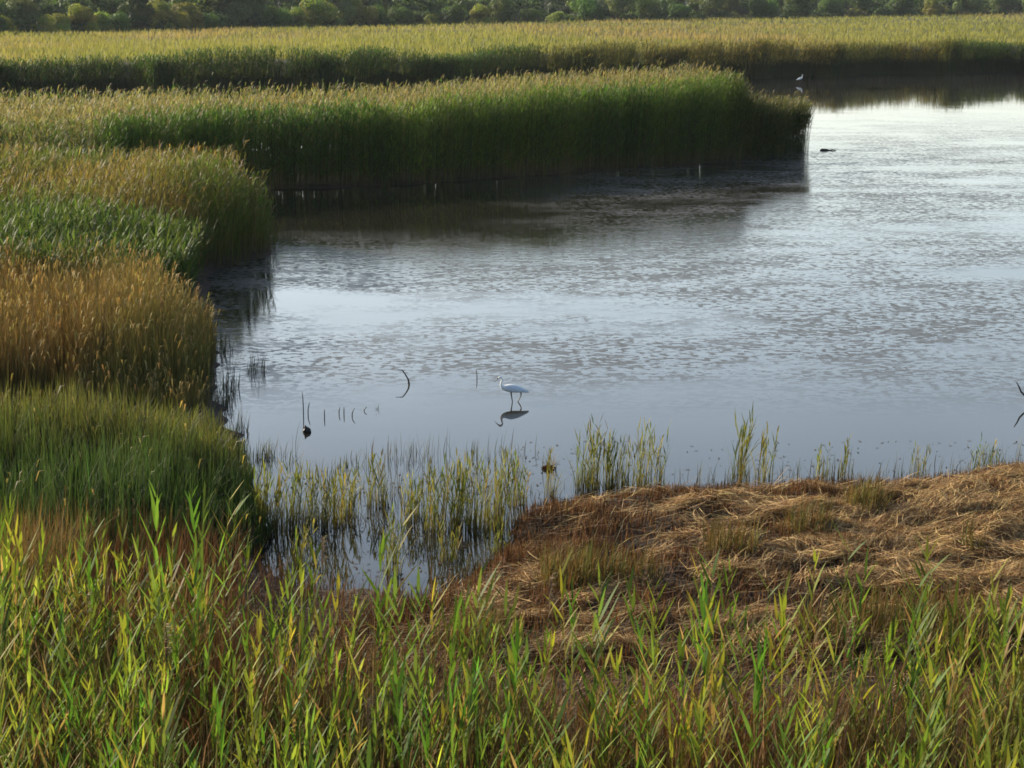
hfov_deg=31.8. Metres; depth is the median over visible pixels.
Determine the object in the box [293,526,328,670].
reed plant
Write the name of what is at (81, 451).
green grass
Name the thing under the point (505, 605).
reed plant
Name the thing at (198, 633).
reed plant
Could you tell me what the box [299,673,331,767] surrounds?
reed plant
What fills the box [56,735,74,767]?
reed plant
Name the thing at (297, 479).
reed clump
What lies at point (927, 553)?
reed plant
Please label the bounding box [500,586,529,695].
reed plant
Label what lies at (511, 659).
reed plant
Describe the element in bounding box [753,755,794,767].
reed plant
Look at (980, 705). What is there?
reed plant
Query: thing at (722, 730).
reed plant
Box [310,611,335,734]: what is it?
reed plant
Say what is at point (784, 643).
reed plant
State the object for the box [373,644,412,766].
reed plant
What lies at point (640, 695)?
reed plant
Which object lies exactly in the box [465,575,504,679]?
reed plant
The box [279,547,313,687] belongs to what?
reed plant
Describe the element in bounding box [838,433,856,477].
reed clump
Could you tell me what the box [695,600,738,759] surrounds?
reed plant
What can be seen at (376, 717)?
reed plant
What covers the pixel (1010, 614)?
reed plant
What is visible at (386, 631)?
reed plant
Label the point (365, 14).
tree
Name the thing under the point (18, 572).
reed plant
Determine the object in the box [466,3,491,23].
bush
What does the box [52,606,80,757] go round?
reed plant
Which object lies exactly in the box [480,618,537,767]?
reed plant
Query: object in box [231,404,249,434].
sedge tuft
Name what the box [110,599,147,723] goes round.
reed plant
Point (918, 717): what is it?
reed plant
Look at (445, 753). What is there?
reed plant
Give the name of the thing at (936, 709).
reed plant
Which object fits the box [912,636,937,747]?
reed plant
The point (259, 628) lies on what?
reed plant
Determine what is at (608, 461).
reed clump
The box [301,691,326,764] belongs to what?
reed plant
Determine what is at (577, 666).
reed plant
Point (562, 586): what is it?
reed plant
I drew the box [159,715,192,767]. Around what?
reed plant
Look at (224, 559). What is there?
reed plant
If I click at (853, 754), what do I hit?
reed plant
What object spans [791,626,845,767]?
reed plant
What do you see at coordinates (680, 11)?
bush
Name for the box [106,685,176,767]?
reed plant
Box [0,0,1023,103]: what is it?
reed field
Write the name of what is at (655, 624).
reed plant
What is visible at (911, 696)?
reed plant
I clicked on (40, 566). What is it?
reed plant
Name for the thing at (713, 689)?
reed plant
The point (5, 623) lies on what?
reed plant
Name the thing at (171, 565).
reed plant
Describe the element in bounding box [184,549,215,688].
reed plant
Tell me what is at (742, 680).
reed plant
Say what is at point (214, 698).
reed plant
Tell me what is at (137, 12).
tree
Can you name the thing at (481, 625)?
reed plant
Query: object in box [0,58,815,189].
reed spit
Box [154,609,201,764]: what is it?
reed plant
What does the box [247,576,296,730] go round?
reed plant
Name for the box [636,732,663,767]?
reed plant
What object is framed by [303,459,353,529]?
reed clump
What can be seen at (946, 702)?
reed plant
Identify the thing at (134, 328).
golden grass
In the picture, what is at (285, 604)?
reed plant
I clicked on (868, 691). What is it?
reed plant
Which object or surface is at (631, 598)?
reed plant
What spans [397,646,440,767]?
reed plant
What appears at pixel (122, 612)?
reed plant
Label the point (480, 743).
reed plant
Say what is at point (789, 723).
reed plant
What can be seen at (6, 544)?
reed plant
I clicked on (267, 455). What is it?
sedge tuft
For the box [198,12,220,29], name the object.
bush
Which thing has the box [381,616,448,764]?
reed plant
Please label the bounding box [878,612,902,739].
reed plant
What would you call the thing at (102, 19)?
bush
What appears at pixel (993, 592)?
reed plant
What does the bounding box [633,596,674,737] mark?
reed plant
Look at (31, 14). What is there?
tree
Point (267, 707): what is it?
reed plant
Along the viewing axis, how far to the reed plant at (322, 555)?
13.49 m
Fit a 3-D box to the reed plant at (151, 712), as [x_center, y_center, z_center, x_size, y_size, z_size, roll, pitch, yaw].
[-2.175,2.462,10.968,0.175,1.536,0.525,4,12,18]
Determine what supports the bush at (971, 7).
on the ground at (203, 283)
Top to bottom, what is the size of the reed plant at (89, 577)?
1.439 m
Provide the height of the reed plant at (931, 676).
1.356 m
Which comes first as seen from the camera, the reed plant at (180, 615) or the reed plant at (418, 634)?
the reed plant at (418, 634)
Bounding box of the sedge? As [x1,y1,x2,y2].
[248,423,1023,596]
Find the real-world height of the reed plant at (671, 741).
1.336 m
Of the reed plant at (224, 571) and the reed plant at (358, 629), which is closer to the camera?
the reed plant at (358, 629)
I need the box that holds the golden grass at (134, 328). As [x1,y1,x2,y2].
[0,230,224,417]
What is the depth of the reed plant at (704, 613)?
13.01 m
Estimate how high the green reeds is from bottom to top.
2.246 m
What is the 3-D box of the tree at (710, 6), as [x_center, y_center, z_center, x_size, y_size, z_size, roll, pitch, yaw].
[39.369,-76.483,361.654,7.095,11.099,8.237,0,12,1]
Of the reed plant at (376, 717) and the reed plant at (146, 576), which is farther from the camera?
the reed plant at (146, 576)
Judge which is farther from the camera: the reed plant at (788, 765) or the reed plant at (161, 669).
the reed plant at (161, 669)
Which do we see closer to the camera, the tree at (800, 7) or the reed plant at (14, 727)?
the reed plant at (14, 727)
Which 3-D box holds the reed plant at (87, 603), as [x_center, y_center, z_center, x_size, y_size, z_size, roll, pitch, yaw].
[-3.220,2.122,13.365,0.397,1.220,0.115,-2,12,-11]
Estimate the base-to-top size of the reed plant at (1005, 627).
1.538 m
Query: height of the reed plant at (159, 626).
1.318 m
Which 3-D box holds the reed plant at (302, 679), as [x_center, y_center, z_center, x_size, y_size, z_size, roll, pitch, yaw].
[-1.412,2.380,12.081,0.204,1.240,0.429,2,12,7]
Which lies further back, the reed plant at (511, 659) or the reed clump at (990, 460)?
the reed clump at (990, 460)
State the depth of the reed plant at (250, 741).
10.66 m
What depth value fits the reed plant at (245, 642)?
13.11 m
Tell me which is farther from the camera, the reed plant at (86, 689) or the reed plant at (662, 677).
the reed plant at (662, 677)
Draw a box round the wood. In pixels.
[0,0,1023,35]
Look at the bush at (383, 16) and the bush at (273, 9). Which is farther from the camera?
the bush at (383, 16)
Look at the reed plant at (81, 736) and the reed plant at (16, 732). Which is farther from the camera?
the reed plant at (81, 736)
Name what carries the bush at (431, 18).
on the ground at (203, 283)
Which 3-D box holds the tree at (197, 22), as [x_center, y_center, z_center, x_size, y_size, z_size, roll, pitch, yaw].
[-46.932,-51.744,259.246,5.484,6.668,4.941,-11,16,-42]
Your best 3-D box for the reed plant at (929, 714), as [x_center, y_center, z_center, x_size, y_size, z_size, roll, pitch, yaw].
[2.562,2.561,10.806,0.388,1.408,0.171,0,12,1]
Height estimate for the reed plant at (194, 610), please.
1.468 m
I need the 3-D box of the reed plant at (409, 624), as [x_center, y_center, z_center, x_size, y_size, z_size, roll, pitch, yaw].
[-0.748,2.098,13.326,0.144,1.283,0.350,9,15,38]
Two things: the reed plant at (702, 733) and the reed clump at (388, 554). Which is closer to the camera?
the reed plant at (702, 733)
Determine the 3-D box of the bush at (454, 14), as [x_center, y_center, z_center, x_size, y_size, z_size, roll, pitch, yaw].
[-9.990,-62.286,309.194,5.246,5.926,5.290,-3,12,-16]
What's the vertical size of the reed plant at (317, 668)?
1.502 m
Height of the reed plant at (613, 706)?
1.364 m
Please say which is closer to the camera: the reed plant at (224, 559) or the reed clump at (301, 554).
the reed plant at (224, 559)
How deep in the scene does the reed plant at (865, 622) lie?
13.03 m
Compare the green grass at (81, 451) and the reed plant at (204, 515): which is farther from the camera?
the green grass at (81, 451)
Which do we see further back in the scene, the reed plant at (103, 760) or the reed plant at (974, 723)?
the reed plant at (974, 723)
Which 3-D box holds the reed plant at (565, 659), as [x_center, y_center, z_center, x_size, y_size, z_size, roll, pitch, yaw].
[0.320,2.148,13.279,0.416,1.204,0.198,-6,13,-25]
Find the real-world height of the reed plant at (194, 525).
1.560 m
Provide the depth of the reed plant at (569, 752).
10.14 m
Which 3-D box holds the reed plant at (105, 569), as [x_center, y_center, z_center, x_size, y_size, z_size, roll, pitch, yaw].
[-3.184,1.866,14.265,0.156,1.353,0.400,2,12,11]
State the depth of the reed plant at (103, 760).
10.50 m
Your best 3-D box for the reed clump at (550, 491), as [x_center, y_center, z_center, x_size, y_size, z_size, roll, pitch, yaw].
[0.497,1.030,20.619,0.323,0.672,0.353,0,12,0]
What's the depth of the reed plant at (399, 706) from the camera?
11.26 m
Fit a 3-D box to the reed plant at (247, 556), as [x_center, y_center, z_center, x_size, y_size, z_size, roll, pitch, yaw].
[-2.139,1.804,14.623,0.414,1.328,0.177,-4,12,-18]
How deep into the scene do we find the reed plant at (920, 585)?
12.88 m
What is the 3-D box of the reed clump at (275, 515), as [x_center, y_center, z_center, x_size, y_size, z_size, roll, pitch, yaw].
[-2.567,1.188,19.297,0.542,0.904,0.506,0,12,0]
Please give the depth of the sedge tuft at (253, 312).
32.82 m
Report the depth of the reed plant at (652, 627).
12.62 m
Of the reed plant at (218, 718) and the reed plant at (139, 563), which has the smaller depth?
the reed plant at (218, 718)
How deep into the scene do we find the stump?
23.82 m
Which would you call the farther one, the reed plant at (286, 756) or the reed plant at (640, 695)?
the reed plant at (640, 695)
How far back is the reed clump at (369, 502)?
20.22 m
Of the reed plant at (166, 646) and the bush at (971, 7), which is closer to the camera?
the reed plant at (166, 646)
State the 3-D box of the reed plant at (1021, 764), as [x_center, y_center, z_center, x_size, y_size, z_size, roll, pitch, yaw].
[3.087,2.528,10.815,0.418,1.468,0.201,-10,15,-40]
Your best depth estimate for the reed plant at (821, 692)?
11.83 m
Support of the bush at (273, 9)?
on the ground at (203, 283)
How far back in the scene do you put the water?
32.68 m
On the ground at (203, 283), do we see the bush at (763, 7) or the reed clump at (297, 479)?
the bush at (763, 7)
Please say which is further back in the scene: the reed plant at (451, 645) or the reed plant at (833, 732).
the reed plant at (451, 645)
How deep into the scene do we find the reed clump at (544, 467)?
21.90 m
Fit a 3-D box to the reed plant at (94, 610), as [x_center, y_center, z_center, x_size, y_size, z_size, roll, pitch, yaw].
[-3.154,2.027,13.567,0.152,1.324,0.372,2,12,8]
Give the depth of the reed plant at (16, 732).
10.51 m
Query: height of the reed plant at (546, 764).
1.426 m
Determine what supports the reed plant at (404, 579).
on the ground at (203, 283)
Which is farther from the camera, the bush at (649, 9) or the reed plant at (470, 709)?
the bush at (649, 9)
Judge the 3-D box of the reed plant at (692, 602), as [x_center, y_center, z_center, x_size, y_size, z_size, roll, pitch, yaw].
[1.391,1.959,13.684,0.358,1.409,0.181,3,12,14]
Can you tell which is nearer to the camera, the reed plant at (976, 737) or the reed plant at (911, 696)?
the reed plant at (976, 737)
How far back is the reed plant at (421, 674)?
12.25 m
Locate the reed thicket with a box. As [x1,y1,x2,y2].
[0,511,1023,767]
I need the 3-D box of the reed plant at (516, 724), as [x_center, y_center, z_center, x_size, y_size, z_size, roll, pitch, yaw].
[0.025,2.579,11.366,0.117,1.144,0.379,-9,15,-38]
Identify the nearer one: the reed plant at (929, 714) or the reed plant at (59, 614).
the reed plant at (929, 714)
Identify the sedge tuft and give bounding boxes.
[210,366,238,407]
[213,362,240,388]
[215,326,237,352]
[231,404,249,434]
[233,294,260,316]
[247,345,267,372]
[252,437,277,459]
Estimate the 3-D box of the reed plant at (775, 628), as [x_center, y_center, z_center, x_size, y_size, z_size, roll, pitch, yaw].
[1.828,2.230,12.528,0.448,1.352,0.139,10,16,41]
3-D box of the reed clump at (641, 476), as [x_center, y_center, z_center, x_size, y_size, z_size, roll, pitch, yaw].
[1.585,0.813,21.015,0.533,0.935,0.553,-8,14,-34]
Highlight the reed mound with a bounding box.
[0,133,284,269]
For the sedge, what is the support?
on the water
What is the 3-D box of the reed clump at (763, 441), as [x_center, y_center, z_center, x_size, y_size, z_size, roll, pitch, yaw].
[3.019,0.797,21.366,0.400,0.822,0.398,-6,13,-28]
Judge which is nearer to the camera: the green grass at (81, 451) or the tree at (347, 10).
the green grass at (81, 451)
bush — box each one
[1,15,18,34]
[30,14,58,34]
[49,13,72,32]
[67,3,100,32]
[90,10,114,31]
[109,11,131,32]
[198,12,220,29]
[261,5,294,27]
[288,6,307,26]
[367,4,393,25]
[387,6,414,23]
[424,14,439,25]
[438,4,468,24]
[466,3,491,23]
[485,0,518,23]
[519,8,541,22]
[546,10,566,22]
[635,0,665,21]
[667,3,692,19]
[748,0,779,18]
[817,0,843,16]
[888,0,919,16]
[922,0,948,15]
[988,0,1019,14]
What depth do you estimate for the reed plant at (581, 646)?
13.31 m
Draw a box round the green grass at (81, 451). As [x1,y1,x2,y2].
[0,371,280,590]
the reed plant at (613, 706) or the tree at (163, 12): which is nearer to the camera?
the reed plant at (613, 706)
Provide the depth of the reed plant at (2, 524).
14.24 m
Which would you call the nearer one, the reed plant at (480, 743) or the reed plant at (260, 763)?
the reed plant at (260, 763)
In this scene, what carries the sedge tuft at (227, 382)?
on the ground at (203, 283)
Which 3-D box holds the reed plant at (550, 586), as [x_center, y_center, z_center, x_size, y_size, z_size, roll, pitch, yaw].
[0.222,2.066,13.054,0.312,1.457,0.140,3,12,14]
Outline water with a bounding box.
[3,72,1023,597]
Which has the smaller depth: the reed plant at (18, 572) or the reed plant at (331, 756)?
the reed plant at (331, 756)
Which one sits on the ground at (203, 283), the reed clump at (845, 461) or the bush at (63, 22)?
the bush at (63, 22)
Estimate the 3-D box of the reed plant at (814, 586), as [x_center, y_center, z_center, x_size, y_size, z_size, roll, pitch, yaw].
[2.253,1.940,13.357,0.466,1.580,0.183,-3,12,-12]
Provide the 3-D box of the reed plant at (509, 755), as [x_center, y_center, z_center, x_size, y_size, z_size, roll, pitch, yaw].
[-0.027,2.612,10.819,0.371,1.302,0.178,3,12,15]
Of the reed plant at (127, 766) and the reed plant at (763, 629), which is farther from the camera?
the reed plant at (763, 629)
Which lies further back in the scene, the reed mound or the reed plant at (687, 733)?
the reed mound
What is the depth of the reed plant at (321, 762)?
9.70 m
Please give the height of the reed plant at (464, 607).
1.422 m
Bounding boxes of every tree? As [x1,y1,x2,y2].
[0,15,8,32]
[2,0,40,25]
[117,0,154,29]
[144,0,190,30]
[172,1,205,30]
[210,0,253,26]
[234,0,267,24]
[298,0,338,26]
[322,0,357,24]
[340,0,379,26]
[569,0,603,20]
[605,0,639,19]
[696,0,725,15]
[779,0,813,18]
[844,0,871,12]
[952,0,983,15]
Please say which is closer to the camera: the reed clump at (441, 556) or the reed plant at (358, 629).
the reed plant at (358, 629)
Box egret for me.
[495,376,528,401]
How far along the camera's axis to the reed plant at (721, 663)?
12.13 m
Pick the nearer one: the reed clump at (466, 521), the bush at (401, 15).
the reed clump at (466, 521)
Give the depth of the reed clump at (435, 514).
19.25 m
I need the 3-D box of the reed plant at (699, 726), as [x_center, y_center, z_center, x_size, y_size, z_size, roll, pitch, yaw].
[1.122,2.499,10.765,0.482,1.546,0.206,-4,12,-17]
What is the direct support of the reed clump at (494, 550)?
in the water
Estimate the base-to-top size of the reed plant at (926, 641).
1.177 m
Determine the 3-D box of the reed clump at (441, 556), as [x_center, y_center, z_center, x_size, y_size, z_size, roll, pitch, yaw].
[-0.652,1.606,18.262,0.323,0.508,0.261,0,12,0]
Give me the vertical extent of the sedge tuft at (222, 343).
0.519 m
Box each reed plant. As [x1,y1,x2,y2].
[0,491,28,608]
[0,512,17,612]
[0,555,33,709]
[0,572,15,743]
[0,611,31,758]
[0,632,21,765]
[0,668,43,766]
[0,699,31,767]
[0,706,28,767]
[1,516,35,648]
[4,544,40,650]
[11,633,66,766]
[14,514,42,629]
[21,532,66,740]
[36,566,87,698]
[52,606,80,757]
[56,511,103,646]
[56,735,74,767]
[58,543,92,690]
[58,592,94,723]
[60,572,90,671]
[63,699,106,767]
[68,679,116,767]
[78,548,119,693]
[82,572,108,684]
[90,742,121,767]
[93,570,138,680]
[96,541,121,677]
[96,705,121,767]
[100,520,140,639]
[102,719,133,767]
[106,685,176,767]
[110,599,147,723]
[115,590,152,764]
[118,532,161,637]
[122,535,164,675]
[124,641,149,765]
[126,754,135,767]
[130,622,176,763]
[136,565,193,712]
[137,479,166,607]
[137,674,176,767]
[139,683,185,767]
[147,662,183,767]
[152,594,173,707]
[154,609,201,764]
[158,523,193,699]
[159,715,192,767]
[163,613,174,703]
[168,740,200,767]
[169,530,217,692]
[170,560,215,706]
[181,485,213,619]
[182,581,217,713]
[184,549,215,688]
[187,603,244,767]
[190,481,212,667]
[191,480,251,659]
[198,606,220,760]
[203,490,251,676]
[204,670,243,767]
[207,683,242,767]
[208,641,244,765]
[214,526,238,623]
[222,732,255,767]
[231,530,261,652]
[231,606,265,728]
[232,717,257,767]
[238,643,278,767]
[243,667,287,767]
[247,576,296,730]
[250,610,274,751]
[255,753,261,767]
[260,571,311,702]
[268,735,299,767]
[275,562,306,671]
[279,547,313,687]
[281,744,329,767]
[287,610,310,733]
[290,648,317,767]
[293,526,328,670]
[295,604,345,757]
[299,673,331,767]
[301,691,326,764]
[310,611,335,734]
[310,727,344,767]
[312,535,329,705]
[328,571,355,691]
[334,684,359,767]
[334,727,367,767]
[338,578,375,697]
[346,591,393,720]
[351,695,376,767]
[355,676,389,758]
[356,733,378,767]
[361,507,418,660]
[361,528,397,685]
[373,569,428,749]
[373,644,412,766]
[375,575,393,705]
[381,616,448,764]
[386,645,412,767]
[387,668,413,766]
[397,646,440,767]
[401,565,441,686]
[403,590,428,690]
[413,654,444,766]
[413,688,459,767]
[422,722,450,767]
[444,592,468,748]
[448,557,501,743]
[452,580,471,732]
[453,658,502,767]
[454,677,480,767]
[465,568,509,748]
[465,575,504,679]
[474,723,490,767]
[477,582,536,747]
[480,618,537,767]
[487,719,527,767]
[488,614,524,766]
[495,708,529,767]
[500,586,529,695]
[511,637,551,765]
[524,686,591,767]
[526,572,561,712]
[532,601,580,736]
[540,548,581,696]
[542,725,584,767]
[544,755,556,767]
[551,580,591,718]
[559,726,581,767]
[566,603,615,756]
[567,562,620,705]
[572,576,620,766]
[575,615,627,767]
[602,643,640,767]
[610,634,676,767]
[619,693,660,767]
[621,565,648,738]
[625,666,657,763]
[626,648,664,767]
[630,577,675,691]
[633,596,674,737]
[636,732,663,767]
[637,596,671,750]
[639,682,663,766]
[657,697,678,767]
[661,618,708,763]
[672,555,715,707]
[680,696,700,767]
[682,543,731,706]
[682,692,711,767]
[688,681,738,767]
[692,572,709,702]
[693,644,733,767]
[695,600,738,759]
[702,694,732,767]
[706,560,746,690]
[708,601,748,714]
[708,644,738,767]
[711,675,768,767]
[715,604,758,767]
[718,587,775,767]
[729,634,783,767]
[738,567,783,703]
[742,593,795,767]
[749,613,792,757]
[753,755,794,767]
[761,686,815,767]
[767,575,811,716]
[767,611,836,762]
[774,571,808,735]
[774,713,818,767]
[783,591,830,761]
[787,547,841,723]
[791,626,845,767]
[799,521,866,708]
[803,688,825,767]
[810,705,831,767]
[818,680,854,767]
[825,616,859,767]
[834,548,880,751]
[840,730,863,767]
[844,651,885,767]
[871,559,933,719]
[877,535,949,752]
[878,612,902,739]
[889,599,935,748]
[893,653,951,767]
[898,659,953,767]
[898,739,905,767]
[901,605,942,697]
[902,536,947,698]
[904,720,934,767]
[906,653,924,764]
[911,626,943,757]
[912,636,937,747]
[913,700,951,767]
[934,574,978,767]
[940,593,988,763]
[951,637,1019,767]
[959,691,989,766]
[961,660,1004,767]
[967,583,1018,756]
[973,559,1008,685]
[973,591,1012,728]
[983,721,1014,767]
[986,585,1023,742]
[993,644,1023,755]
[994,726,1023,767]
[998,728,1019,767]
[1009,595,1023,709]
[1009,700,1023,767]
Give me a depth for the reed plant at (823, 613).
12.56 m
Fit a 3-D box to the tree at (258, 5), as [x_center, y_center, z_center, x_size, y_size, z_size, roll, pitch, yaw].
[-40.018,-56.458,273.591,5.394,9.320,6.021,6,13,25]
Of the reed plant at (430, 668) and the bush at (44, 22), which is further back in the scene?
the bush at (44, 22)
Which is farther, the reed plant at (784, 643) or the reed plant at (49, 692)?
the reed plant at (784, 643)
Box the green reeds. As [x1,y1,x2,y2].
[0,187,217,299]
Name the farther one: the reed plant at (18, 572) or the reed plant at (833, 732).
the reed plant at (18, 572)
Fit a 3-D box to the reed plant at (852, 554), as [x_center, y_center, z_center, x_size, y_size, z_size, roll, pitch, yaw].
[2.368,1.862,13.264,0.482,1.770,0.199,-1,12,-2]
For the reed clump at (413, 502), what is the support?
in the water
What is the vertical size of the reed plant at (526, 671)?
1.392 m
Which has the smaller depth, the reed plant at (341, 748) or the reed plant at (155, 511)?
the reed plant at (341, 748)
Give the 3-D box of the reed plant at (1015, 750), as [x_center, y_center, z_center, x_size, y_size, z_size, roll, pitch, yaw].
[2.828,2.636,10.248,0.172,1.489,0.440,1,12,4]
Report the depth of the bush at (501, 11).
316.88 m
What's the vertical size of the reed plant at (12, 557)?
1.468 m
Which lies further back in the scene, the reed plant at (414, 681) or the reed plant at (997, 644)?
the reed plant at (997, 644)
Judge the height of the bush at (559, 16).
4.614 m
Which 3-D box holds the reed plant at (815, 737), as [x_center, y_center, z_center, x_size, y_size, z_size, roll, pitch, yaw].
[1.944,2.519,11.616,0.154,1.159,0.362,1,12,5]
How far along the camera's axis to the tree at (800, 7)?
370.97 m
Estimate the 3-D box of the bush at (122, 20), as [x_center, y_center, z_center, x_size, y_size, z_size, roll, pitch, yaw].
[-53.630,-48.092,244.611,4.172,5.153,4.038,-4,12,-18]
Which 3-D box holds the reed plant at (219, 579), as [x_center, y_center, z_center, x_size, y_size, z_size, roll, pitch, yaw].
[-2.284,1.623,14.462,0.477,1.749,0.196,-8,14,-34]
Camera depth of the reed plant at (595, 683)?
12.16 m
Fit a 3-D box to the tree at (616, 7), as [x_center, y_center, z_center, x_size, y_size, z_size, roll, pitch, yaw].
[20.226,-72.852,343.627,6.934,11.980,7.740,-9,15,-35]
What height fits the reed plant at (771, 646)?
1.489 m
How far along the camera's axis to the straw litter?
17.68 m
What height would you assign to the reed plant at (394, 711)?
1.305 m
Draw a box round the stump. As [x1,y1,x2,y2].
[303,425,310,432]
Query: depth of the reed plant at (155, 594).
12.55 m
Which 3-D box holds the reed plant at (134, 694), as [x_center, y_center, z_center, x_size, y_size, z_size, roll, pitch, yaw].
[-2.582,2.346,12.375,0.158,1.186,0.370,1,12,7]
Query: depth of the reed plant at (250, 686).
11.60 m
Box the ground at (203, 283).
[1,71,1023,767]
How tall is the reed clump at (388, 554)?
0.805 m
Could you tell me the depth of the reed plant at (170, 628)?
13.10 m
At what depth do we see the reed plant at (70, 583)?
13.89 m
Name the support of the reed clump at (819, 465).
in the water
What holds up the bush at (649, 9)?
on the ground at (203, 283)
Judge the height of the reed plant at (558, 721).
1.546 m
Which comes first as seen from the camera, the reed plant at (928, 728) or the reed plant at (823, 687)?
the reed plant at (928, 728)
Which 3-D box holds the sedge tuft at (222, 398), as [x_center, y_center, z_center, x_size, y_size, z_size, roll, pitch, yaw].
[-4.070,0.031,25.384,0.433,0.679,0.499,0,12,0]
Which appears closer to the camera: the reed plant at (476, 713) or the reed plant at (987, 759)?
the reed plant at (987, 759)
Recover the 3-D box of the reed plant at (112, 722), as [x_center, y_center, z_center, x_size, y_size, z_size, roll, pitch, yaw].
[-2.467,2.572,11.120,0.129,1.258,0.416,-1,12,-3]
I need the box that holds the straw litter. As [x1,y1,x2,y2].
[308,460,1023,698]
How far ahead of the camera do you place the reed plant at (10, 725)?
10.98 m
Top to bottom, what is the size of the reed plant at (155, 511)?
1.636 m
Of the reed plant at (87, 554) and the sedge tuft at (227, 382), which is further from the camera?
the sedge tuft at (227, 382)
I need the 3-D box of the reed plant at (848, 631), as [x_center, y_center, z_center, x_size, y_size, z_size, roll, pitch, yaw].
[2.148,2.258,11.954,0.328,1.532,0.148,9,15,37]
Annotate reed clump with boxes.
[250,455,284,531]
[273,450,327,531]
[285,519,317,568]
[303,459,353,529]
[338,466,362,517]
[362,448,394,507]
[380,502,407,575]
[401,468,428,522]
[413,450,464,533]
[434,519,461,561]
[447,446,492,533]
[472,445,518,527]
[482,509,513,553]
[507,451,554,507]
[541,447,559,469]
[544,446,568,497]
[569,413,607,490]
[600,428,639,491]
[621,418,670,488]
[722,405,775,483]
[747,420,778,481]
[809,441,831,479]
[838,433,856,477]
[909,441,931,476]
[968,432,1000,469]
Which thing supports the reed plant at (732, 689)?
on the ground at (203, 283)
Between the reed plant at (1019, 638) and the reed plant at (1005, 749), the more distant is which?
the reed plant at (1019, 638)
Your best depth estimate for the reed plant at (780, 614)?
13.06 m
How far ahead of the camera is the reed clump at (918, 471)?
21.58 m
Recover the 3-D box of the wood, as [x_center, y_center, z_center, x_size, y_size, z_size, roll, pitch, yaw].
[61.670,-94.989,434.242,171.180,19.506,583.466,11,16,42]
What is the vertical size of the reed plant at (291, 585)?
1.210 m
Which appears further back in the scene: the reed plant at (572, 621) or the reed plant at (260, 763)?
the reed plant at (572, 621)
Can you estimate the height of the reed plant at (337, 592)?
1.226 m
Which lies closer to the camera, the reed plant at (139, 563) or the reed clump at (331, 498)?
the reed plant at (139, 563)
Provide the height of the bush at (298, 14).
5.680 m
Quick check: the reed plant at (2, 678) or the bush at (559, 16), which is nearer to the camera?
the reed plant at (2, 678)
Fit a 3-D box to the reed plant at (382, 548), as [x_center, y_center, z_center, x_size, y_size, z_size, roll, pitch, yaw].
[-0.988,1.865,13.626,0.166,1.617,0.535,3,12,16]
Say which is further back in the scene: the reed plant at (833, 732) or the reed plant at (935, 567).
the reed plant at (935, 567)
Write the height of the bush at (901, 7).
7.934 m
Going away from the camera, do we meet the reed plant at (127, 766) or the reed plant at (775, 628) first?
the reed plant at (127, 766)
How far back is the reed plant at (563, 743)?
10.61 m
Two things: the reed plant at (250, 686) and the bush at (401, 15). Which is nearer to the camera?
the reed plant at (250, 686)
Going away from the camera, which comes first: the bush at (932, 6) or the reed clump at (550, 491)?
the reed clump at (550, 491)
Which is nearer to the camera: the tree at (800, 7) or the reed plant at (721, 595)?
the reed plant at (721, 595)
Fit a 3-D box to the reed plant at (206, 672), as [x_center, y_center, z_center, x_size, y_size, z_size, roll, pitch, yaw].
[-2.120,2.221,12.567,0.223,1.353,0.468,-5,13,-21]
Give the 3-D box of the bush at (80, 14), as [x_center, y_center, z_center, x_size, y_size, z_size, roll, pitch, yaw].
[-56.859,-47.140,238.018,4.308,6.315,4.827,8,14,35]
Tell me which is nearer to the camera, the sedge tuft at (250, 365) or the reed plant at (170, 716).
the reed plant at (170, 716)
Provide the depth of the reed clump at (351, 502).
19.83 m
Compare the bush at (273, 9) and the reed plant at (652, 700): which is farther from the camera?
the bush at (273, 9)
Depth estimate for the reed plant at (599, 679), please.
12.04 m
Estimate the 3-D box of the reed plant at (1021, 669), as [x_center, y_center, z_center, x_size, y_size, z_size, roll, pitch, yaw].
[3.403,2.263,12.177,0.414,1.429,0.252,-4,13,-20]
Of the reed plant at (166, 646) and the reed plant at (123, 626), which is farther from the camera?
the reed plant at (123, 626)
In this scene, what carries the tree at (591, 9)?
on the ground at (203, 283)
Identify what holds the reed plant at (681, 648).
on the ground at (203, 283)
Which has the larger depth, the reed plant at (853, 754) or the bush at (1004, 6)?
the bush at (1004, 6)
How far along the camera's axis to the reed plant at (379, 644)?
12.93 m
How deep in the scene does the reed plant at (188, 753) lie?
10.29 m
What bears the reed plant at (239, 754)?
on the ground at (203, 283)
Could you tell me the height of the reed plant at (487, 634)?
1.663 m
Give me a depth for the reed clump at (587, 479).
20.95 m
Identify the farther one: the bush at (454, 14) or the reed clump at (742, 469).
the bush at (454, 14)
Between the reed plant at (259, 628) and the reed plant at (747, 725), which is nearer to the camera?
the reed plant at (747, 725)
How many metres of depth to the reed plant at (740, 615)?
13.12 m
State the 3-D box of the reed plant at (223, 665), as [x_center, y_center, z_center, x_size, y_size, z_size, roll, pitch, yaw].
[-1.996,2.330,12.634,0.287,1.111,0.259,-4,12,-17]

